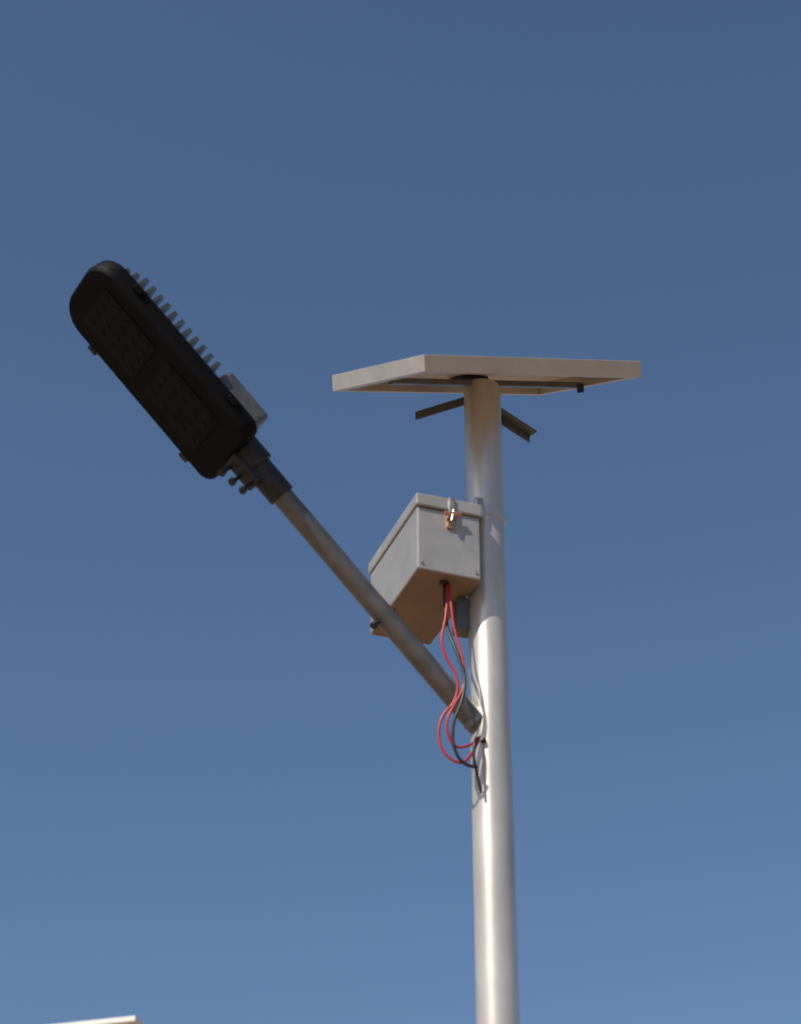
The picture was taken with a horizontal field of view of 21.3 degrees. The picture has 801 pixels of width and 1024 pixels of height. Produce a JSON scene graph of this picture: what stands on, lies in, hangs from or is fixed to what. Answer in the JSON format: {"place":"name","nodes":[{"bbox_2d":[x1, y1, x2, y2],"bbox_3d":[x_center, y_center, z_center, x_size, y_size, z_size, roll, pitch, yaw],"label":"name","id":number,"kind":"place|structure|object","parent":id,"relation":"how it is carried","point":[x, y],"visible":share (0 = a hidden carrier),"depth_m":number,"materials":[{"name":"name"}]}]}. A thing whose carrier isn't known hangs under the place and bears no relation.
{"place":"outdoors","nodes":[
{"label":"outdoors","id":0,"kind":"place"},
{"bbox_2d":[62,1016,144,1023],"bbox_3d":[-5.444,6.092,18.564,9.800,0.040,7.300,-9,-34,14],"label":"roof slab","id":1,"kind":"structure","parent":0,"point":[128,1020],"depth_m":14.48,"materials":[{"name":"white paint"}]},
{"bbox_2d":[0,0,800,1023],"label":"sky","id":2,"kind":"structure","parent":0,"point":[226,797],"materials":[{"name":"blue"}]},
{"label":"ground","id":3,"kind":"structure","parent":0,"visible":0},
{"bbox_2d":[69,260,640,1023],"bbox_3d":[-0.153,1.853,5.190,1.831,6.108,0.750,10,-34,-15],"label":"solar street lamp","id":4,"kind":"object","parent":3,"relation":"on","point":[435,562],"visible":1,"depth_m":6.19,"materials":[{"name":"silver metal"}]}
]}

